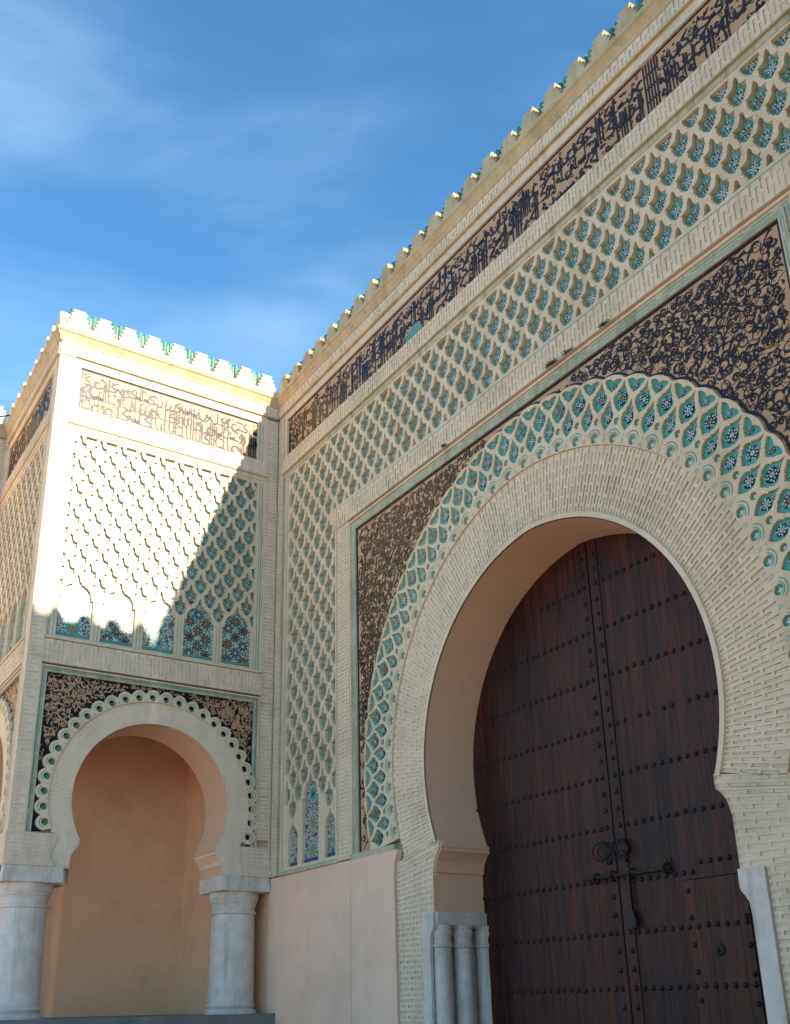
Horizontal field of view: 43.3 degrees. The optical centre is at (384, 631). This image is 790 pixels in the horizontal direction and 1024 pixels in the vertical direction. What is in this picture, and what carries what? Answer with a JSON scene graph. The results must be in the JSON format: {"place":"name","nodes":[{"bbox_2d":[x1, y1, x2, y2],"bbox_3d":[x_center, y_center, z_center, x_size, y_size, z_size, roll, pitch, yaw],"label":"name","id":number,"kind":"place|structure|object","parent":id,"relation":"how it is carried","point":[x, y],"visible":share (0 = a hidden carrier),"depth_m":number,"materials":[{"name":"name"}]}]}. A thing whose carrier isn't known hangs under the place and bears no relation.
{"place":"outdoors","nodes":[
{"label":"outdoors","id":0,"kind":"place"},
{"bbox_2d":[0,0,635,421],"label":"sky","id":1,"kind":"structure","parent":0,"point":[225,180],"materials":[{"name":"blue"}]},
{"label":"ground","id":2,"kind":"structure","parent":0,"visible":0},
{"bbox_2d":[0,406,6,488],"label":"side wall","id":3,"kind":"structure","parent":2,"relation":"on","point":[3,438],"depth_m":25.24,"materials":[{"name":"beige stone"}]},
{"bbox_2d":[0,308,279,1023],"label":"corner pavilion","id":4,"kind":"structure","parent":2,"relation":"on","point":[138,516],"depth_m":21.35,"materials":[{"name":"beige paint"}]},
{"bbox_2d":[267,0,789,1023],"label":"gate wall","id":5,"kind":"structure","parent":2,"relation":"on","point":[631,178],"depth_m":15.99,"materials":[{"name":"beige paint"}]},
{"bbox_2d":[542,357,556,368],"bbox_3d":[2.550,-4.131,15.385,0.125,0.125,0.351,12,-24,-31],"label":"weed tuft","id":6,"kind":"object","parent":5,"relation":"attached to","point":[547,365],"visible":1,"depth_m":15.41,"materials":[{"name":"green plant"}]},
{"bbox_2d":[473,542,633,1023],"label":"door leaf","id":7,"kind":"object","parent":5,"relation":"attached to","point":[557,944],"visible":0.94,"depth_m":15.33,"materials":[{"name":"brown wood"}]},
{"bbox_2d":[560,347,572,356],"bbox_3d":[2.739,-4.245,15.138,0.102,0.122,0.285,12,-24,-31],"label":"weed tuft","id":8,"kind":"object","parent":5,"relation":"attached to","point":[567,351],"visible":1,"depth_m":15.14,"materials":[{"name":"green plant"}]},
{"bbox_2d":[596,319,609,328],"bbox_3d":[3.167,-4.464,14.524,0.094,0.102,0.246,12,-24,-31],"label":"weed tuft","id":9,"kind":"object","parent":5,"relation":"attached to","point":[600,325],"visible":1,"depth_m":14.54,"materials":[{"name":"green plant"}]},
{"bbox_2d":[584,524,767,1023],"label":"door leaf","id":10,"kind":"object","parent":5,"relation":"attached to","point":[691,946],"visible":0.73,"depth_m":13.36,"materials":[{"name":"brown wood"}]},
{"bbox_2d":[684,874,766,1023],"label":"wicket door","id":11,"kind":"structure","parent":10,"relation":"in","point":[728,986],"depth_m":12.20,"materials":[{"name":"brown wood"}]}
]}

